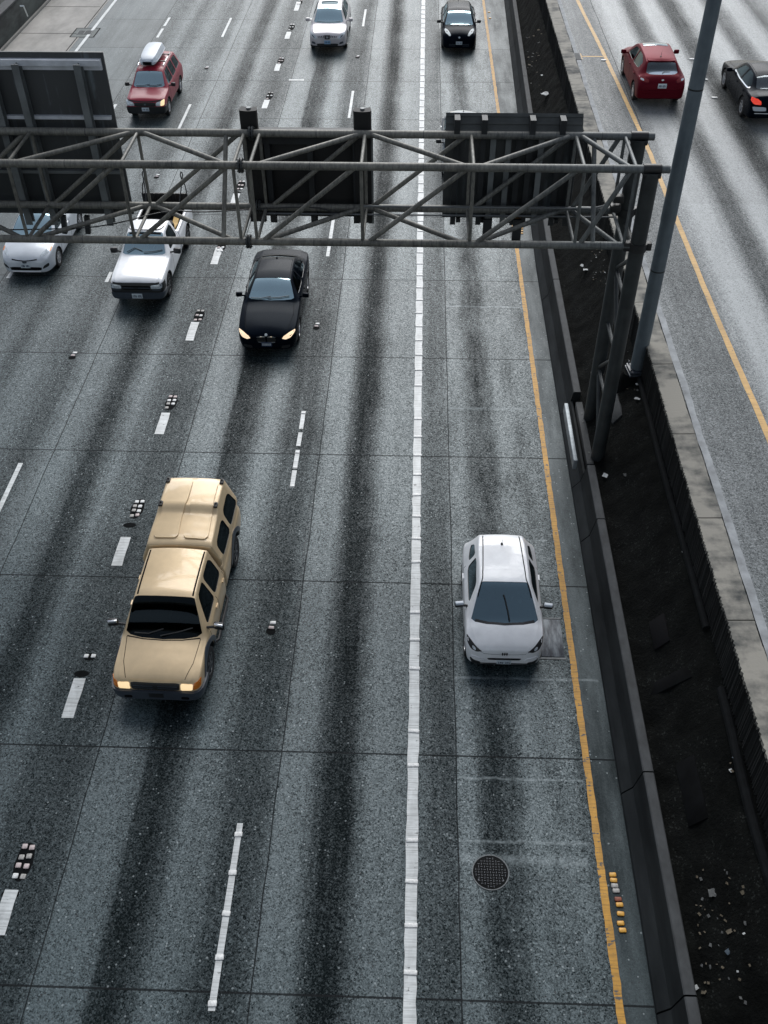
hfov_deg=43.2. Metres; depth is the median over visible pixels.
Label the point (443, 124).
hatchback
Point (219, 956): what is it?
road marker
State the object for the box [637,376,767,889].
drain pipe
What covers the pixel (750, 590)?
gutter strip
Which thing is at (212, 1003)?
road marker
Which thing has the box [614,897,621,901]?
road marker
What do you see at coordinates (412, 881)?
road marker
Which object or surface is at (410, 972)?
road marker
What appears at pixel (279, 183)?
message board
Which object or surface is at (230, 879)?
lane dashes
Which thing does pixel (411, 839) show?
road marker
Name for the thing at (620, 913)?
road marker
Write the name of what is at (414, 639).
road marker
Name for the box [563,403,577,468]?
guard rail plate
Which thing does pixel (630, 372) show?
lamp post
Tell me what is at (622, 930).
road marker
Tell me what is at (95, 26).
edge line
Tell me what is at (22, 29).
gutter
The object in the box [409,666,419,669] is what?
road marker
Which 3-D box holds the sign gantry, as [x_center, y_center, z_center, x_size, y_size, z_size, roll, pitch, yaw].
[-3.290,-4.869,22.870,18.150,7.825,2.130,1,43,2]
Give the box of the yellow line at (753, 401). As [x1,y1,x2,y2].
[576,0,767,441]
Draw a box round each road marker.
[12,873,18,878]
[18,854,24,859]
[23,863,29,868]
[26,853,31,858]
[208,1000,216,1006]
[215,954,223,959]
[222,910,230,916]
[228,870,236,874]
[234,832,242,836]
[404,923,417,927]
[404,969,416,974]
[405,878,417,883]
[406,838,417,841]
[407,763,418,766]
[408,729,418,732]
[409,638,419,640]
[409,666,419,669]
[410,611,419,613]
[411,560,420,562]
[609,872,615,876]
[610,878,616,882]
[611,883,617,887]
[612,888,619,892]
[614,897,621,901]
[616,902,622,906]
[617,911,623,915]
[617,921,623,925]
[619,928,626,932]
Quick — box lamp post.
[617,0,721,392]
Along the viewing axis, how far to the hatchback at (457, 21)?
48.63 m
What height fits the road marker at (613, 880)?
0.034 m
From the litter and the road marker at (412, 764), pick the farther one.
the road marker at (412, 764)
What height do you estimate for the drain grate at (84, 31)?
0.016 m
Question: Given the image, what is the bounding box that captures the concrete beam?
[650,666,691,695]
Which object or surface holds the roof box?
on the suv at (155, 88)
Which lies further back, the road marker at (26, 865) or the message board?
the message board
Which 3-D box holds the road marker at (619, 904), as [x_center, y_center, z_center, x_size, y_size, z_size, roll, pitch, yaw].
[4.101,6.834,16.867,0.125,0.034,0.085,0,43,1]
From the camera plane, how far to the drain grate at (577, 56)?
39.97 m
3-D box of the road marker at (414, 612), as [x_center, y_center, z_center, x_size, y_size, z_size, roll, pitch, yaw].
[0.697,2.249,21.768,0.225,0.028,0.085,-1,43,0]
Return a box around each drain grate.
[76,30,93,33]
[574,53,581,59]
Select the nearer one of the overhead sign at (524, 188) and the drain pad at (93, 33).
the overhead sign at (524, 188)
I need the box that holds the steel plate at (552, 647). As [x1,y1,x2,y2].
[539,617,565,659]
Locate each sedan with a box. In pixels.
[236,249,308,348]
[721,60,767,117]
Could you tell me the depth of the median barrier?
19.66 m
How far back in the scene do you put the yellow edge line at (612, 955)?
20.34 m
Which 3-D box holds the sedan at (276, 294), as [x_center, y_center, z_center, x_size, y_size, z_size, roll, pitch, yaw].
[-3.424,-6.864,30.444,2.263,1.440,4.784,1,43,2]
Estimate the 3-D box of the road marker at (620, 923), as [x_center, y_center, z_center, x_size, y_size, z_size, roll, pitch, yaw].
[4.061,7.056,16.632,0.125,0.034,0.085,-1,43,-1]
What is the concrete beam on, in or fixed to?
on the median soil
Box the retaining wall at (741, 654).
[538,0,767,845]
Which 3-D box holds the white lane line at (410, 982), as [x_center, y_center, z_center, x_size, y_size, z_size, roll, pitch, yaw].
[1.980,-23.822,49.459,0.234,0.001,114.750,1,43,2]
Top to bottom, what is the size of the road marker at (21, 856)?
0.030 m
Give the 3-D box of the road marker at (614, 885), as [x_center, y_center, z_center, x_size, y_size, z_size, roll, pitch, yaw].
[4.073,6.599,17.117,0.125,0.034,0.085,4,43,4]
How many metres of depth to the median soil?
18.86 m
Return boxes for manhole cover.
[472,855,508,890]
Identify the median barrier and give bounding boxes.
[504,0,701,1023]
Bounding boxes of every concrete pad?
[611,394,621,423]
[649,613,669,649]
[676,755,707,826]
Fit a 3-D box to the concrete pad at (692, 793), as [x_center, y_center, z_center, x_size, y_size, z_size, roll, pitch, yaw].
[5.508,4.978,17.292,0.100,0.420,1.261,31,37,-24]
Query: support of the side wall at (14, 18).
on the shoulder
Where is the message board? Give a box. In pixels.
[239,106,373,223]
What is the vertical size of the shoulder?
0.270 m
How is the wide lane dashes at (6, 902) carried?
on the road at (286, 744)
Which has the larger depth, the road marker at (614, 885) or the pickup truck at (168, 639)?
the pickup truck at (168, 639)
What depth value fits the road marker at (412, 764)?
18.90 m
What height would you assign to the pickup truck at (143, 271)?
2.197 m
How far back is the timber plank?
33.52 m
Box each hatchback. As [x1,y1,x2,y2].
[436,109,476,173]
[437,0,480,47]
[455,534,552,664]
[621,42,684,99]
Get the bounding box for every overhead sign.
[0,51,133,233]
[442,113,583,240]
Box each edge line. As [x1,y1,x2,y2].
[75,0,116,50]
[482,0,625,1023]
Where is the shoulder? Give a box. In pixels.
[0,0,108,50]
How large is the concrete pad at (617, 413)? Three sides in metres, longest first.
0.939 x 0.360 x 0.100 m
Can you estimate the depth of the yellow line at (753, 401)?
26.86 m
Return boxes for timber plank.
[173,217,178,229]
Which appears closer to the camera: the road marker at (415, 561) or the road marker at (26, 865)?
the road marker at (26, 865)
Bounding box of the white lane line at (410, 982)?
[403,0,424,1023]
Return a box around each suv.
[125,51,182,114]
[305,0,352,46]
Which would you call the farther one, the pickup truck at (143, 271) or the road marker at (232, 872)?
the pickup truck at (143, 271)
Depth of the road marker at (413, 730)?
19.47 m
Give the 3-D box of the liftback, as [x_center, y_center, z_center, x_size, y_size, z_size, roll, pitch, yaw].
[-11.878,-9.921,33.725,2.203,1.480,4.489,1,43,2]
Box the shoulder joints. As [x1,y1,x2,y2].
[45,0,106,50]
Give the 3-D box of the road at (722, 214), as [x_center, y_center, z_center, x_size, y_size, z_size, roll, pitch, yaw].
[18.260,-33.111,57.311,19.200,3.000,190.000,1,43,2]
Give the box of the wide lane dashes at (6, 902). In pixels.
[0,2,300,934]
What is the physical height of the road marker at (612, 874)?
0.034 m
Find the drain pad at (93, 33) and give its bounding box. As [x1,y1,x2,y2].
[71,28,98,36]
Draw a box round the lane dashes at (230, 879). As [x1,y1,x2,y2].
[0,9,366,1010]
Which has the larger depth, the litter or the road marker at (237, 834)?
the road marker at (237, 834)
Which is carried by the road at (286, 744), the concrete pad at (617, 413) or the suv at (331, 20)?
the suv at (331, 20)
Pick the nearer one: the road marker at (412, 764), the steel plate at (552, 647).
the road marker at (412, 764)
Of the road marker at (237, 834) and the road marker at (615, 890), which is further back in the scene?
the road marker at (237, 834)
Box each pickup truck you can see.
[107,477,240,700]
[110,171,192,298]
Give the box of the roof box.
[139,42,164,64]
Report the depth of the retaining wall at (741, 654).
20.15 m
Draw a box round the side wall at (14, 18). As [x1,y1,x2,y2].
[0,0,45,48]
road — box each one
[0,0,657,1023]
[558,0,767,659]
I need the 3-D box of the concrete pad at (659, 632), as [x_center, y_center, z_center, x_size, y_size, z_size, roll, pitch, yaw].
[5.668,2.466,19.876,0.100,0.400,0.729,30,38,-23]
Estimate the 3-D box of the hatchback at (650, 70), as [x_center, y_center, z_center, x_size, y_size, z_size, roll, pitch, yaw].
[10.222,-17.070,36.896,2.223,1.713,4.430,1,43,2]
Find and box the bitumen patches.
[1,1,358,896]
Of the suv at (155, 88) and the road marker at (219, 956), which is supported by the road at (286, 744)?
the suv at (155, 88)
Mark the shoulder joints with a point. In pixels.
(76, 28)
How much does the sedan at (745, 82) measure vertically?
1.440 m
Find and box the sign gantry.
[0,126,670,462]
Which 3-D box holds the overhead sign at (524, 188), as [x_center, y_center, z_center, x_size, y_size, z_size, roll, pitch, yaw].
[2.789,-7.371,21.538,2.920,2.862,0.510,1,43,2]
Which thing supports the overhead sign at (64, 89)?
attached to the sign gantry
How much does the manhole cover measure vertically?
0.028 m
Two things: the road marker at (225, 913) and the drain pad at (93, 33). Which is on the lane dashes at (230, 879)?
the road marker at (225, 913)
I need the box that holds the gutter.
[1,0,50,50]
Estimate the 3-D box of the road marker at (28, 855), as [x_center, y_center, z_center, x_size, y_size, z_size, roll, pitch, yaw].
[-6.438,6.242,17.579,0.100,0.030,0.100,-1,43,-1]
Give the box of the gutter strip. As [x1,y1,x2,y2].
[557,0,767,657]
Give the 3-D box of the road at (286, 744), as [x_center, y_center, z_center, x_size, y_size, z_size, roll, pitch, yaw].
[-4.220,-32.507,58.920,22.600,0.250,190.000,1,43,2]
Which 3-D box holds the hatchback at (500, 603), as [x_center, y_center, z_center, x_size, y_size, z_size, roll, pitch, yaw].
[2.559,1.778,21.067,2.082,1.647,3.009,1,43,2]
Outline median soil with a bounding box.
[516,0,767,1023]
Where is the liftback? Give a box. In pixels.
[2,213,82,271]
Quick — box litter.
[708,888,715,896]

